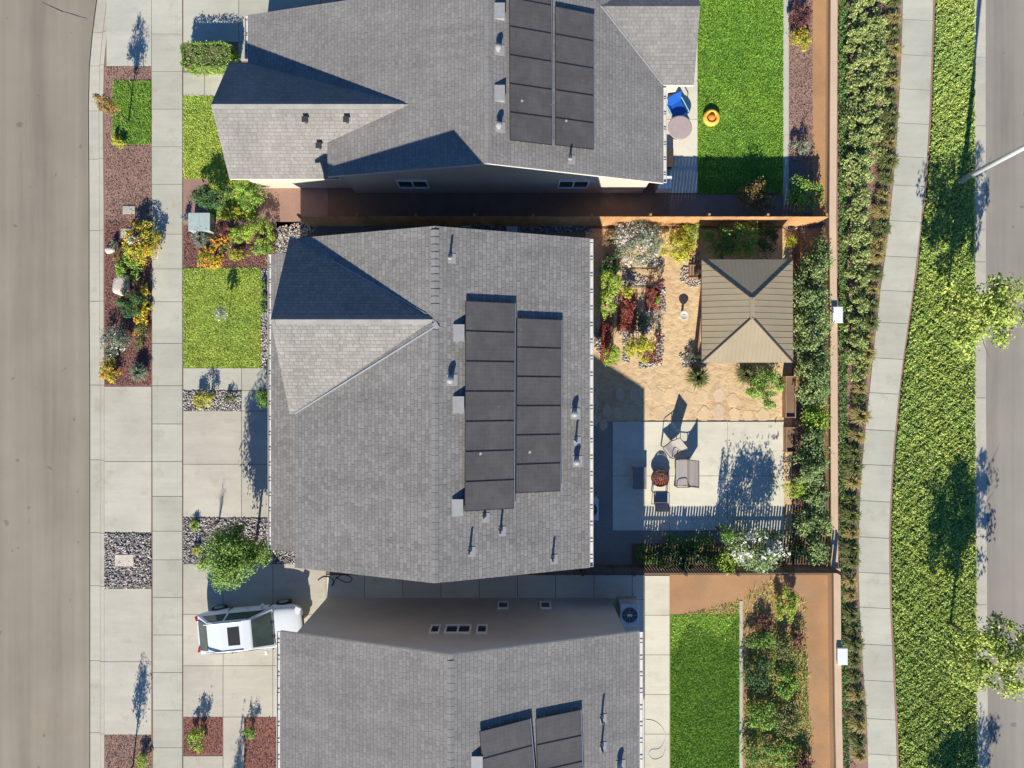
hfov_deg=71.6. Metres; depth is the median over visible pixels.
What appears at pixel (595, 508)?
air conditioner
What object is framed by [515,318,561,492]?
solar array
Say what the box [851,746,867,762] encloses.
ornamental grass
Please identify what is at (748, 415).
flagstone
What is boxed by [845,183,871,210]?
shrub
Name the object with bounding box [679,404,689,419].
flagstone
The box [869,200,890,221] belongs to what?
ornamental grass
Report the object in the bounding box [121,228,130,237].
meter box
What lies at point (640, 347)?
shrub
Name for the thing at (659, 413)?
flagstone
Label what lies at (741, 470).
patio
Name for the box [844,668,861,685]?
ornamental grass
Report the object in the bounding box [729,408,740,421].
flagstone
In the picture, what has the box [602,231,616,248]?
dry grass
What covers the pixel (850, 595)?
ornamental grass
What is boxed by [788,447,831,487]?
shrub
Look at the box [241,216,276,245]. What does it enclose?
shrub
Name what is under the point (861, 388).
ornamental grass
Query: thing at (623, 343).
pebbles
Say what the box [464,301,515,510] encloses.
solar array
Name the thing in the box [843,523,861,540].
ornamental grass
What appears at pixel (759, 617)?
shrub
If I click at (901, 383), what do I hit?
path edging
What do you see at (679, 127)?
round table
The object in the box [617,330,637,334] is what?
pebbles
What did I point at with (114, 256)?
shrub
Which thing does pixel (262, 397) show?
shrub
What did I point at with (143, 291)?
flowering plant
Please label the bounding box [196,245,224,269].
flowering plant
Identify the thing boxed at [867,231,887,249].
ornamental grass
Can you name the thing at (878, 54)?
shrub
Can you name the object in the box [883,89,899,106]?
ornamental grass
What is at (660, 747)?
garden hose
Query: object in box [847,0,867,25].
shrub
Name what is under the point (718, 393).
flagstone
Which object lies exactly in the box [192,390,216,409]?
shrub
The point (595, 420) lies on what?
flagstone
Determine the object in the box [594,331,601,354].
pebbles
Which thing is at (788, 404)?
planter box
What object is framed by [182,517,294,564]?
gravel
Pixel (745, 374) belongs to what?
spiky shrub
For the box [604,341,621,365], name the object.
shrub
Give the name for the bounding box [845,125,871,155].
shrub
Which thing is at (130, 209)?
meter box
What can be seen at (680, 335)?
yard sand
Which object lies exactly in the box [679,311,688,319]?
birdbath
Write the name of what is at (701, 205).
mulch garden bed
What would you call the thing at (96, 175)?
front kerb
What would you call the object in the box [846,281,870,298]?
shrub
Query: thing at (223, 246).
flowering plant
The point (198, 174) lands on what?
lawn soil
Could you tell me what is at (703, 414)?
flagstone
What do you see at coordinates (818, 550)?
shrub
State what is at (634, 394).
flagstone
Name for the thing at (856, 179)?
shrub
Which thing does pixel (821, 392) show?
shrub
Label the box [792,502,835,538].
shrub
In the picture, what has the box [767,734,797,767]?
shrub
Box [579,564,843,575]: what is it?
picket fence
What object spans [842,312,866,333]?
shrub
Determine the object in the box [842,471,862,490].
ornamental grass
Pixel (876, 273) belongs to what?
ornamental grass
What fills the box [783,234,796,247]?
grass tuft
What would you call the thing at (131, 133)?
parkway grass
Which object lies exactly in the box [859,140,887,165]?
shrub
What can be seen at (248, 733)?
shrub
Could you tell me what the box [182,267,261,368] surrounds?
front lawn grass
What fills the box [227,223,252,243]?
shrub
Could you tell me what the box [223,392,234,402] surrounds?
shrub
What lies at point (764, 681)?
shrub
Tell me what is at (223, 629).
parked car
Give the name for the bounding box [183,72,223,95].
neighbour walkway
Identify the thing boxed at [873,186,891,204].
ornamental grass
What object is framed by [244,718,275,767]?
bark mulch
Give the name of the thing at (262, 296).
ground plant
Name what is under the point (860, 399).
ornamental grass
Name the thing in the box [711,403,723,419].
flagstone
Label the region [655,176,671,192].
storage box
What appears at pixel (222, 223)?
shrub
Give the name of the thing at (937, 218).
groundcover
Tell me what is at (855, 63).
shrub
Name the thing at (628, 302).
red shrub
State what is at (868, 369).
ornamental grass
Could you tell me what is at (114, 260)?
bark mulch
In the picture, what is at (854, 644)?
ornamental grass
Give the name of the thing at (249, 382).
front walkway
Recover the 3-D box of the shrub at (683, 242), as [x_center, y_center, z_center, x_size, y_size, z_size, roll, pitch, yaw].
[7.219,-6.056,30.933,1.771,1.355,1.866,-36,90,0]
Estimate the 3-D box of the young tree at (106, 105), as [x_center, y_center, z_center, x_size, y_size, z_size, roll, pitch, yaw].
[-17.010,-11.686,30.258,0.934,2.725,0.806,0,90,0]
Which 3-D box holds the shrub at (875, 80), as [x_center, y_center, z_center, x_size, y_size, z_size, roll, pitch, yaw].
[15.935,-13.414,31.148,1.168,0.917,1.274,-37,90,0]
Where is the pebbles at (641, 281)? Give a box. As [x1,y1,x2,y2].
[624,269,645,286]
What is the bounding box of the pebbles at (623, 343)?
[622,330,629,362]
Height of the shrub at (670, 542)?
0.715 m
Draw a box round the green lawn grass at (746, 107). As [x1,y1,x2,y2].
[697,0,784,194]
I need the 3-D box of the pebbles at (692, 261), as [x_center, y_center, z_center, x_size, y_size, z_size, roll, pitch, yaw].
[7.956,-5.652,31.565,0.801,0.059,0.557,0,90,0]
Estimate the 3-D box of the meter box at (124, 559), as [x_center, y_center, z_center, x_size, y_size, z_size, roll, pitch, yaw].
[-17.233,7.840,31.580,0.828,0.080,0.509,0,90,0]
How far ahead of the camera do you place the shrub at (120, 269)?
31.14 m
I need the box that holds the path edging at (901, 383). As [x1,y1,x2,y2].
[889,0,934,767]
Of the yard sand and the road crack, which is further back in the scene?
the road crack
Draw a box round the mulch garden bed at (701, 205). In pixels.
[670,0,811,216]
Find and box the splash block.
[507,226,516,231]
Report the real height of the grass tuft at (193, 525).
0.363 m
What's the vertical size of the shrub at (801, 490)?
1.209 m
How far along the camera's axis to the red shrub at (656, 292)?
31.36 m
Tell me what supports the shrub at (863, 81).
on the strip mulch at (873, 169)
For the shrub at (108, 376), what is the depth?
31.19 m
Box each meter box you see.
[115,555,133,565]
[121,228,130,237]
[123,206,134,213]
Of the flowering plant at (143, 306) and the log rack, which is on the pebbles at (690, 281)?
the log rack
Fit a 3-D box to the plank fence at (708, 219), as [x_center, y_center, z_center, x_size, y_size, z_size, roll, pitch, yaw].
[2.135,-7.095,30.709,22.359,1.782,0.150,0,90,0]
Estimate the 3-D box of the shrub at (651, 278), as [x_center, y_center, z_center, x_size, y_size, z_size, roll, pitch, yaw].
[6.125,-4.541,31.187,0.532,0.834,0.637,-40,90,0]
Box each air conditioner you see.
[593,495,598,520]
[616,596,638,625]
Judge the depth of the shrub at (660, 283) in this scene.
31.09 m
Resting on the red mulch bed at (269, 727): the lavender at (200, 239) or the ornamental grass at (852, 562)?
the lavender at (200, 239)
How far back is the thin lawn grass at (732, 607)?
31.56 m
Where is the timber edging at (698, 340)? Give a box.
[695,293,700,367]
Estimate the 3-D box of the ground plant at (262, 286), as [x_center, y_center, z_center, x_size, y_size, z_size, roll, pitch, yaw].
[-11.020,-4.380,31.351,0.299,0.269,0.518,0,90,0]
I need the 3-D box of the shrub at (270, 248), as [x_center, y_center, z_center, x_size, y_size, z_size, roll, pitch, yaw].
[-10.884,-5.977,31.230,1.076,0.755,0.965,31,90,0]
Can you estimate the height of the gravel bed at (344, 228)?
0.050 m
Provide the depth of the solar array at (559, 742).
25.26 m
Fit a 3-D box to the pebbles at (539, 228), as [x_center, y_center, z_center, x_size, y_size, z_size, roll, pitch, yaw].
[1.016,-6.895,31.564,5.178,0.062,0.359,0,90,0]
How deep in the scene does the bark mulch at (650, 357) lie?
31.56 m
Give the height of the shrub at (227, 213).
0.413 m
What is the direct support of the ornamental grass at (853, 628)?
on the strip mulch at (873, 169)
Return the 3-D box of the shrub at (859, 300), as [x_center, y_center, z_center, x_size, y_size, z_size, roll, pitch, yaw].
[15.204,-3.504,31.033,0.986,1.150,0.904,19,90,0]
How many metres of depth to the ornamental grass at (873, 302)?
31.20 m
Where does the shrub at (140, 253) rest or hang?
on the red mulch bed at (269, 727)
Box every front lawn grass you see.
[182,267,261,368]
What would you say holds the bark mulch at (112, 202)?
on the parkway mulch at (283, 204)
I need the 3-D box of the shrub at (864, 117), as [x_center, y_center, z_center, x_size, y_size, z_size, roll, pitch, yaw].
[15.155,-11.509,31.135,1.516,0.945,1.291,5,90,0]
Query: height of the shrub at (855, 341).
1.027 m
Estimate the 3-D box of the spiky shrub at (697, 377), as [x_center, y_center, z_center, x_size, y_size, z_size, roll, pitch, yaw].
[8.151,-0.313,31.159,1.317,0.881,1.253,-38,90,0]
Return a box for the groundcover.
[891,0,978,767]
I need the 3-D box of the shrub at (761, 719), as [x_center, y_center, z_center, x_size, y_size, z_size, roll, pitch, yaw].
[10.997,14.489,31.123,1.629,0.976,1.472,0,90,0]
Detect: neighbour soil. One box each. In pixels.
[670,575,829,767]
[812,0,825,221]
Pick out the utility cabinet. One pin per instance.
(201, 222)
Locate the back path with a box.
[858,0,932,767]
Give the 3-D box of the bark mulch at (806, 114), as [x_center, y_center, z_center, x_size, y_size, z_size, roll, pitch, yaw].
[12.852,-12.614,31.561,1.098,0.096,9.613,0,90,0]
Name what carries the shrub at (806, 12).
on the mulch garden bed at (701, 205)
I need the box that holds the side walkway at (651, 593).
[326,575,669,767]
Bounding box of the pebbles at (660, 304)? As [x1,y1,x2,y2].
[645,288,665,313]
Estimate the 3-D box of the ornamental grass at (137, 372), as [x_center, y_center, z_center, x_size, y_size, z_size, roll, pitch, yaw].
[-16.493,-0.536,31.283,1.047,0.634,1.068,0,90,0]
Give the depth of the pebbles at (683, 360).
31.55 m
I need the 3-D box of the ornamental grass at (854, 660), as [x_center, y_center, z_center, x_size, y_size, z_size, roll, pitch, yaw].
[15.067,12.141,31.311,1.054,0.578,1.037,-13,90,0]
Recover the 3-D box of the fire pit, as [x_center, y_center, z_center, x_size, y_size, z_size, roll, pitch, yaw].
[6.521,4.122,31.229,0.810,0.653,0.810,0,90,0]
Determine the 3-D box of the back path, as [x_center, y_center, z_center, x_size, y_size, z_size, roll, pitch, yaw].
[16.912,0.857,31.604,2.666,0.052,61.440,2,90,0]
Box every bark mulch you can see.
[104,67,150,224]
[104,221,150,385]
[104,735,150,767]
[183,225,276,267]
[183,718,222,755]
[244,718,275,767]
[600,312,616,364]
[617,291,637,330]
[643,343,660,363]
[645,285,663,310]
[789,0,812,207]
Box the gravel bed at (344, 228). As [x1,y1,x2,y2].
[105,222,586,587]
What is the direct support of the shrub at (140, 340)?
on the red mulch bed at (269, 727)
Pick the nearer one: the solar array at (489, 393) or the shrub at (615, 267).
the solar array at (489, 393)
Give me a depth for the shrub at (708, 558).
30.94 m
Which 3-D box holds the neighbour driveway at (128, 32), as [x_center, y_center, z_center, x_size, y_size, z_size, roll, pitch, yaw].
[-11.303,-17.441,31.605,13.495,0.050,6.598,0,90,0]
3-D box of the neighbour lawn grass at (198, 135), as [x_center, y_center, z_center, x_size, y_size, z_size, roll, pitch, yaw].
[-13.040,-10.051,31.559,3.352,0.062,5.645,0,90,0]
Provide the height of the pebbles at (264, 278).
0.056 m
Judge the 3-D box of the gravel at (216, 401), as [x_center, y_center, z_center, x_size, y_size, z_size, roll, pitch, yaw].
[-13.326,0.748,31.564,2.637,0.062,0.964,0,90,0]
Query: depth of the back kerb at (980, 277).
31.70 m
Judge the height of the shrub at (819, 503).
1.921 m
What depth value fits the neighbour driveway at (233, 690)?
31.58 m
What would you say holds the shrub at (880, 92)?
on the strip mulch at (873, 169)
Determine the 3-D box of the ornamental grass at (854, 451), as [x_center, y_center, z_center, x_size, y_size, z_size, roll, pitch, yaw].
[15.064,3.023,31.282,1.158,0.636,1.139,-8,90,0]
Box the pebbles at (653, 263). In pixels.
[637,256,664,265]
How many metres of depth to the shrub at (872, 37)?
31.04 m
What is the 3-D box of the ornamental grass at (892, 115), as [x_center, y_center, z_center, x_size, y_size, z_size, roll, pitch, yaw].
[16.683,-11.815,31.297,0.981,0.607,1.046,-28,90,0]
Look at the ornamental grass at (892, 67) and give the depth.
31.23 m
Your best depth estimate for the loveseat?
31.07 m
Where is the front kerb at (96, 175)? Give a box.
[89,0,105,767]
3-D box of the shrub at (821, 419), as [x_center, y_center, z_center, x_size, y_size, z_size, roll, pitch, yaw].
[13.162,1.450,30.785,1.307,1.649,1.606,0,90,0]
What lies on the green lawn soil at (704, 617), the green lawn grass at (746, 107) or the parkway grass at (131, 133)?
the green lawn grass at (746, 107)
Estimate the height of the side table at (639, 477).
0.404 m
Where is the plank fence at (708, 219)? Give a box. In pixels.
[297,213,828,225]
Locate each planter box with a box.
[782,376,795,417]
[783,427,796,452]
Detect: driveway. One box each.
[104,386,267,532]
[104,564,325,767]
[106,0,334,65]
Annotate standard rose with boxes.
[214,306,227,320]
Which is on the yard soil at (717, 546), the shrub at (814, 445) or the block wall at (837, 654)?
the shrub at (814, 445)
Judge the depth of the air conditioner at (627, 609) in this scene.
30.65 m
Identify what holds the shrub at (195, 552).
on the gravel at (188, 556)
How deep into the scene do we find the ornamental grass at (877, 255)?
31.17 m
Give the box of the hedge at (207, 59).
[179,40,239,76]
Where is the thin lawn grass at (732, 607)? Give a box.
[670,600,739,655]
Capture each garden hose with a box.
[319,574,351,585]
[648,720,664,759]
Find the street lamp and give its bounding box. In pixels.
[955,145,1023,184]
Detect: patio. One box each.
[613,422,783,529]
[667,39,697,192]
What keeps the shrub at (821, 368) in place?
on the yard soil at (811, 231)
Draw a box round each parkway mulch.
[105,42,327,225]
[105,735,150,767]
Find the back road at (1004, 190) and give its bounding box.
[984,0,1023,767]
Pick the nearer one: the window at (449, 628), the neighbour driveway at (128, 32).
the window at (449, 628)
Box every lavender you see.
[180,214,187,222]
[189,232,209,247]
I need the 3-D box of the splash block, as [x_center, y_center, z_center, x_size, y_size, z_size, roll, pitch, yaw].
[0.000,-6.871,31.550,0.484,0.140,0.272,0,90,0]
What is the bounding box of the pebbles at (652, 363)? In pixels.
[638,336,664,369]
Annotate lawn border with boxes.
[739,0,788,767]
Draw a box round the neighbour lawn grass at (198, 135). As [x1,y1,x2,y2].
[181,95,255,220]
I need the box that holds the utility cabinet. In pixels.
[188,213,214,232]
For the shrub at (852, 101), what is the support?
on the strip mulch at (873, 169)
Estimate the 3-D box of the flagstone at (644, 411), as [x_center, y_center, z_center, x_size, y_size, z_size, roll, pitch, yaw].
[5.891,1.258,31.603,0.504,0.034,0.788,0,90,0]
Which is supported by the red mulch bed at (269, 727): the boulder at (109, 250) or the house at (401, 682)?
the boulder at (109, 250)
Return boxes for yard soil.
[632,225,826,570]
[792,228,820,450]
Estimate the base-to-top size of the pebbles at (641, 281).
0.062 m
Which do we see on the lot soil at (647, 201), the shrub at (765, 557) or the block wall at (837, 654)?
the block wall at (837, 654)
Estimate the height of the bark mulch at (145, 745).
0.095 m
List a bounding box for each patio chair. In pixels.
[651,490,670,511]
[661,438,688,458]
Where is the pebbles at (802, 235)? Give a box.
[785,226,808,253]
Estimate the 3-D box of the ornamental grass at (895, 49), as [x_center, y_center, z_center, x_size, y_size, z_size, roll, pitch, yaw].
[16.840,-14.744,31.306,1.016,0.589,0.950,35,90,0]
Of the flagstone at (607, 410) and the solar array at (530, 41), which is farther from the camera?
the flagstone at (607, 410)
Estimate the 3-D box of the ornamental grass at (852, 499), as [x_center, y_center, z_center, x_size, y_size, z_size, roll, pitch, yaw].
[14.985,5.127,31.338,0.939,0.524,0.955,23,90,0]
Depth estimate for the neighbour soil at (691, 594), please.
31.59 m
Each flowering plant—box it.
[132,322,148,338]
[133,308,147,326]
[138,282,149,295]
[138,294,152,312]
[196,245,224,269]
[209,233,234,253]
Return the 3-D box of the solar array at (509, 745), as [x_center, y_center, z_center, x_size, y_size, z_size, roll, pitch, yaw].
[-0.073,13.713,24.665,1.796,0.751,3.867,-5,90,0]
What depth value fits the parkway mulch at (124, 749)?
31.60 m
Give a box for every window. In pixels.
[395,180,429,188]
[429,624,440,633]
[444,624,471,633]
[476,624,487,633]
[497,601,508,608]
[540,601,550,608]
[557,180,589,188]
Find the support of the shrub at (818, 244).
on the yard soil at (811, 231)
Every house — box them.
[211,0,699,192]
[268,226,592,582]
[276,598,642,767]
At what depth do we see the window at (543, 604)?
30.43 m
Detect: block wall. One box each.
[825,0,842,567]
[828,568,847,767]
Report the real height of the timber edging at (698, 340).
0.140 m
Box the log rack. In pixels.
[688,265,700,278]
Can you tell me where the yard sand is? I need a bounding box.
[586,229,791,542]
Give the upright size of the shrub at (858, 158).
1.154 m
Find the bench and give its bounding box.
[667,148,672,168]
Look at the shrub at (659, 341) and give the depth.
31.17 m
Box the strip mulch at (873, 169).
[837,0,902,767]
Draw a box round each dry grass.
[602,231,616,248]
[602,251,611,261]
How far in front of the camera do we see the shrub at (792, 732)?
31.06 m
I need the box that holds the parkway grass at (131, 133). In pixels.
[112,80,150,144]
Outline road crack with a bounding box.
[43,2,86,18]
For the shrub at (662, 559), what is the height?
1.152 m
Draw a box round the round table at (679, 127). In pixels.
[668,115,691,139]
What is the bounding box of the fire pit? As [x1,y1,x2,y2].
[651,468,668,486]
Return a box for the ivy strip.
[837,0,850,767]
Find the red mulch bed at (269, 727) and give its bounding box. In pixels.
[105,225,275,767]
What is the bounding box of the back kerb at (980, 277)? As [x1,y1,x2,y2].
[973,0,987,767]
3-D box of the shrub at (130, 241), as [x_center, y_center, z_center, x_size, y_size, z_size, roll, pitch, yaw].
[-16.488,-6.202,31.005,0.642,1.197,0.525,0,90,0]
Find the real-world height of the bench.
0.830 m
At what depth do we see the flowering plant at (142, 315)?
31.30 m
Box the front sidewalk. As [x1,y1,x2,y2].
[151,0,182,767]
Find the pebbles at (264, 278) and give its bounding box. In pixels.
[260,268,267,367]
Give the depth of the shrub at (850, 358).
31.03 m
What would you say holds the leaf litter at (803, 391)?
on the yard soil at (717, 546)
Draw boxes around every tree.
[91,93,128,121]
[194,521,274,592]
[939,272,1023,361]
[944,610,1023,703]
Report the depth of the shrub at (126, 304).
30.86 m
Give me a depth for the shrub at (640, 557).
31.10 m
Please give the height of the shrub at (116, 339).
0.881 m
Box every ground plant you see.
[259,302,266,315]
[260,280,265,290]
[260,291,267,302]
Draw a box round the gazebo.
[693,259,792,362]
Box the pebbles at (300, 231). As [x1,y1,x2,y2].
[275,222,318,252]
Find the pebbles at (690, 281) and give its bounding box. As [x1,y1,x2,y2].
[680,264,700,287]
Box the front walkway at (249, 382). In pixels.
[183,368,267,410]
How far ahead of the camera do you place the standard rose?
30.57 m
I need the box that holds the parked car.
[194,599,303,654]
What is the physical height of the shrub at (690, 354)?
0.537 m
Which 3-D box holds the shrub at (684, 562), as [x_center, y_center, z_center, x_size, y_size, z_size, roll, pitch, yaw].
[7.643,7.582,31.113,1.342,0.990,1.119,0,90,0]
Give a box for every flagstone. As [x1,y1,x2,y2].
[593,398,597,407]
[593,414,598,425]
[599,419,607,429]
[602,404,611,416]
[616,388,624,400]
[630,386,638,400]
[638,382,651,398]
[639,403,649,420]
[651,405,666,421]
[664,386,677,403]
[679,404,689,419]
[680,390,692,405]
[697,406,709,421]
[698,389,707,403]
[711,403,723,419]
[713,388,724,401]
[726,393,740,407]
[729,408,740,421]
[743,410,752,421]
[756,408,768,421]
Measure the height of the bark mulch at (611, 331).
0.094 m
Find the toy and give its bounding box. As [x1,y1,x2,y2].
[703,109,719,126]
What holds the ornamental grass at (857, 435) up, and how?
on the strip mulch at (873, 169)
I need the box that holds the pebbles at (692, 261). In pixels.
[682,251,699,262]
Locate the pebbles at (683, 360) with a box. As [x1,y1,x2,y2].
[679,350,706,368]
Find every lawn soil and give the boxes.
[112,80,260,367]
[670,0,782,767]
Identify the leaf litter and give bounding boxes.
[792,232,826,563]
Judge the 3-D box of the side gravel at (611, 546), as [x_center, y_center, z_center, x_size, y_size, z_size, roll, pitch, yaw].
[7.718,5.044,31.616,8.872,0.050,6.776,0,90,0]
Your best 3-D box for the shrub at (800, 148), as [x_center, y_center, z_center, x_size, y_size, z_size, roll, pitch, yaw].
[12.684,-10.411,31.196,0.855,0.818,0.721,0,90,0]
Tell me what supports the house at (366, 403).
on the lot soil at (647, 201)
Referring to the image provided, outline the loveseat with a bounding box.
[674,458,698,487]
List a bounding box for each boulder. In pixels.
[105,246,114,253]
[112,274,129,295]
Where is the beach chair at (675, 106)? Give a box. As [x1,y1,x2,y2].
[667,90,689,118]
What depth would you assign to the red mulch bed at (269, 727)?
31.59 m
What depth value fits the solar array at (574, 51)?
27.45 m
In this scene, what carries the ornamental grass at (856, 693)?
on the strip mulch at (873, 169)
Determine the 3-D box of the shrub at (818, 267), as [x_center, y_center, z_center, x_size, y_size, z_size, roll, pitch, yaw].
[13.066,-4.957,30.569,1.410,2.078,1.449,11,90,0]
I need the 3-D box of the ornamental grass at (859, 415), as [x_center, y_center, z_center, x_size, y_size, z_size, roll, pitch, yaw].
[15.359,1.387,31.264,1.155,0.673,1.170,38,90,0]
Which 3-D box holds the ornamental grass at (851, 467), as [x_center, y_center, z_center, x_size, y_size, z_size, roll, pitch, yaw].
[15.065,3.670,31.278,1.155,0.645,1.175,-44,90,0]
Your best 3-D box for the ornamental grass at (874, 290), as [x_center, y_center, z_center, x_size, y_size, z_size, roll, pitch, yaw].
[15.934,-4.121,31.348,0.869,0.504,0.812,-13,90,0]
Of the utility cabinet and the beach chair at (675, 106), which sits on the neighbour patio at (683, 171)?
the beach chair at (675, 106)
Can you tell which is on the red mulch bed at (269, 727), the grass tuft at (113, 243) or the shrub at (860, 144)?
the grass tuft at (113, 243)
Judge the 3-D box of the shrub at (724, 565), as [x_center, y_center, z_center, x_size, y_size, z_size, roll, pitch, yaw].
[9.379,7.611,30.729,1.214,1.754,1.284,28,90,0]
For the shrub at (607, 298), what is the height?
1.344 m
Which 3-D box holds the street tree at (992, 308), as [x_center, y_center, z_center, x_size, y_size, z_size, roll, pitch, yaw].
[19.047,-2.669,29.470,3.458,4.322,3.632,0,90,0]
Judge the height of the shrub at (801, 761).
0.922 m
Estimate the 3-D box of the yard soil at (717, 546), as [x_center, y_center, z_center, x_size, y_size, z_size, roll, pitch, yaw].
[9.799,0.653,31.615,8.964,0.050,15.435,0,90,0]
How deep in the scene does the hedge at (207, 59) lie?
30.79 m
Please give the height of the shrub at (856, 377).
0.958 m
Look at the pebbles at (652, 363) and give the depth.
31.55 m
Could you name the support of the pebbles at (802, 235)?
on the yard soil at (717, 546)
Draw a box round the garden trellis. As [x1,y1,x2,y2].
[620,285,655,287]
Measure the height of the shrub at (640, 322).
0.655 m
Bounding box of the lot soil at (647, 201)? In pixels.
[99,9,932,767]
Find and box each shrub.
[99,322,131,360]
[99,357,120,383]
[111,135,125,148]
[112,245,126,269]
[114,254,143,284]
[115,289,149,317]
[121,218,161,265]
[126,235,142,247]
[133,336,143,351]
[134,752,149,767]
[184,726,204,754]
[188,178,237,211]
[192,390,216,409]
[192,545,199,555]
[214,218,233,236]
[219,207,254,220]
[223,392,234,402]
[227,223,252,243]
[229,249,250,261]
[235,181,267,214]
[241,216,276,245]
[242,726,255,739]
[250,238,273,261]
[255,387,267,408]
[596,290,616,320]
[597,269,622,295]
[599,251,620,275]
[599,321,610,362]
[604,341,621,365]
[609,219,664,268]
[616,298,635,333]
[620,286,636,298]
[624,335,654,363]
[633,543,658,565]
[635,307,651,333]
[645,287,660,311]
[646,272,655,287]
[648,546,678,570]
[651,330,663,343]
[655,278,664,289]
[659,224,697,267]
[662,534,688,554]
[671,544,700,568]
[681,222,700,243]
[683,364,710,390]
[685,351,697,365]
[685,531,717,556]
[697,550,722,569]
[702,223,735,258]
[713,542,739,575]
[715,524,739,543]
[723,518,790,576]
[727,220,761,258]
[734,363,756,387]
[735,176,775,215]
[739,652,773,692]
[739,735,772,767]
[741,630,779,650]
[743,364,785,408]
[743,699,779,730]
[753,613,772,630]
[755,221,779,258]
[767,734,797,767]
[769,663,799,701]
[773,629,796,662]
[773,702,802,738]
[774,584,797,624]
[779,480,810,499]
[783,174,824,213]
[783,535,806,562]
[786,628,807,647]
[786,754,814,767]
[787,25,811,51]
[788,0,812,29]
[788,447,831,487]
[791,139,809,154]
[792,372,831,407]
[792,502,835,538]
[793,273,830,319]
[793,302,836,343]
[793,319,834,363]
[794,352,832,388]
[795,424,833,464]
[796,251,835,285]
[798,534,830,567]
[800,399,831,433]
[802,476,829,513]
[808,233,832,260]
[840,108,874,136]
[840,150,871,174]
[842,36,873,62]
[842,223,869,247]
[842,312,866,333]
[843,71,871,94]
[843,165,873,188]
[843,264,871,286]
[844,203,870,227]
[844,328,869,350]
[844,345,869,365]
[845,21,872,43]
[845,55,870,85]
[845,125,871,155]
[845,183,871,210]
[845,293,869,314]
[845,362,866,382]
[846,93,868,115]
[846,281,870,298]
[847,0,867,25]
[847,230,873,253]
[848,245,871,266]
[858,102,886,128]
[859,121,884,148]
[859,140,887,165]
[862,0,889,13]
[862,23,889,49]
[863,13,887,32]
[863,43,890,72]
[863,82,890,107]
[866,63,891,96]
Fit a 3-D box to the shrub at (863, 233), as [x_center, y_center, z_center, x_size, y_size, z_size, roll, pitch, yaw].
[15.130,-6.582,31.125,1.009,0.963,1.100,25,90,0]
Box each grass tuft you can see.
[108,239,116,248]
[188,519,199,531]
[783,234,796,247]
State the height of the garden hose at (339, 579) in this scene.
0.028 m
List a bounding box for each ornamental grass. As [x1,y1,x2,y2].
[128,361,147,382]
[838,504,862,525]
[840,550,860,570]
[841,539,862,556]
[841,569,859,590]
[841,588,858,602]
[841,603,861,623]
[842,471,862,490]
[842,634,865,655]
[843,441,864,465]
[843,457,865,475]
[843,489,861,508]
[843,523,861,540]
[843,621,861,636]
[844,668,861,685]
[845,714,867,734]
[847,426,865,444]
[847,650,862,669]
[847,684,867,702]
[847,700,867,716]
[847,731,867,749]
[849,379,867,396]
[849,403,872,427]
[850,392,867,407]
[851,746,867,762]
[855,343,877,362]
[858,330,874,344]
[858,361,872,378]
[860,311,881,333]
[864,294,879,313]
[865,264,886,282]
[865,282,880,296]
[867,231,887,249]
[867,243,885,266]
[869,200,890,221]
[869,218,891,238]
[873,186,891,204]
[875,149,899,170]
[875,166,895,187]
[880,103,900,126]
[881,136,897,151]
[882,23,901,41]
[882,123,899,139]
[883,0,901,9]
[883,72,901,89]
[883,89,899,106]
[885,8,903,26]
[885,38,904,57]
[885,55,900,73]
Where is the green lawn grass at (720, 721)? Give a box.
[670,618,740,767]
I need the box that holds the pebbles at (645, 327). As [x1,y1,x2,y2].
[637,312,651,334]
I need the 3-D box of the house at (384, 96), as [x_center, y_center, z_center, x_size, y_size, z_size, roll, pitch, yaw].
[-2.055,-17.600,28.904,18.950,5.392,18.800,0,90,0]
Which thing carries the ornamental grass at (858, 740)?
on the strip mulch at (873, 169)
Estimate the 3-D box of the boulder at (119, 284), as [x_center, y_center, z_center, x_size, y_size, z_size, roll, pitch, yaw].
[-17.282,-4.370,31.387,0.704,0.526,0.964,0,90,0]
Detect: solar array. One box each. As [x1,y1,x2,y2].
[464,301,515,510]
[479,718,534,767]
[509,0,552,144]
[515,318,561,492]
[535,709,582,767]
[555,6,593,149]
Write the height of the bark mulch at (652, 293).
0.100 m
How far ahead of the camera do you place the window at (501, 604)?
30.43 m
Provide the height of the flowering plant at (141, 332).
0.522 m
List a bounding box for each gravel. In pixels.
[104,532,151,588]
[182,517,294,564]
[183,390,241,411]
[586,421,784,570]
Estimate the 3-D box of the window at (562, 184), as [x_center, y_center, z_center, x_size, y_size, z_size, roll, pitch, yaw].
[2.600,-8.470,30.100,1.300,1.100,0.080,0,90,0]
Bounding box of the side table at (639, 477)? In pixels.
[633,467,646,488]
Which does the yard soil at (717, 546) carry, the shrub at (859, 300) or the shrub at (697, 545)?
the shrub at (697, 545)
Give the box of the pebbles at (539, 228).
[478,225,592,232]
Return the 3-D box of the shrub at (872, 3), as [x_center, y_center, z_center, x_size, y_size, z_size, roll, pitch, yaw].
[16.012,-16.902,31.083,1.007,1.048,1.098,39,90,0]
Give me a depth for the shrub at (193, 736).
30.99 m
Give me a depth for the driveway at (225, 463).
31.58 m
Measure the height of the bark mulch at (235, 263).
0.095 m
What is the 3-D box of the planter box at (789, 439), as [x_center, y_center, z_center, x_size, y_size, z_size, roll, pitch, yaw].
[12.277,2.458,31.390,0.450,0.412,1.109,0,90,0]
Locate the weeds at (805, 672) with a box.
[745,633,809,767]
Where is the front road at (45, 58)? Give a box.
[0,0,96,767]
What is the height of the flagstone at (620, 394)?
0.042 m

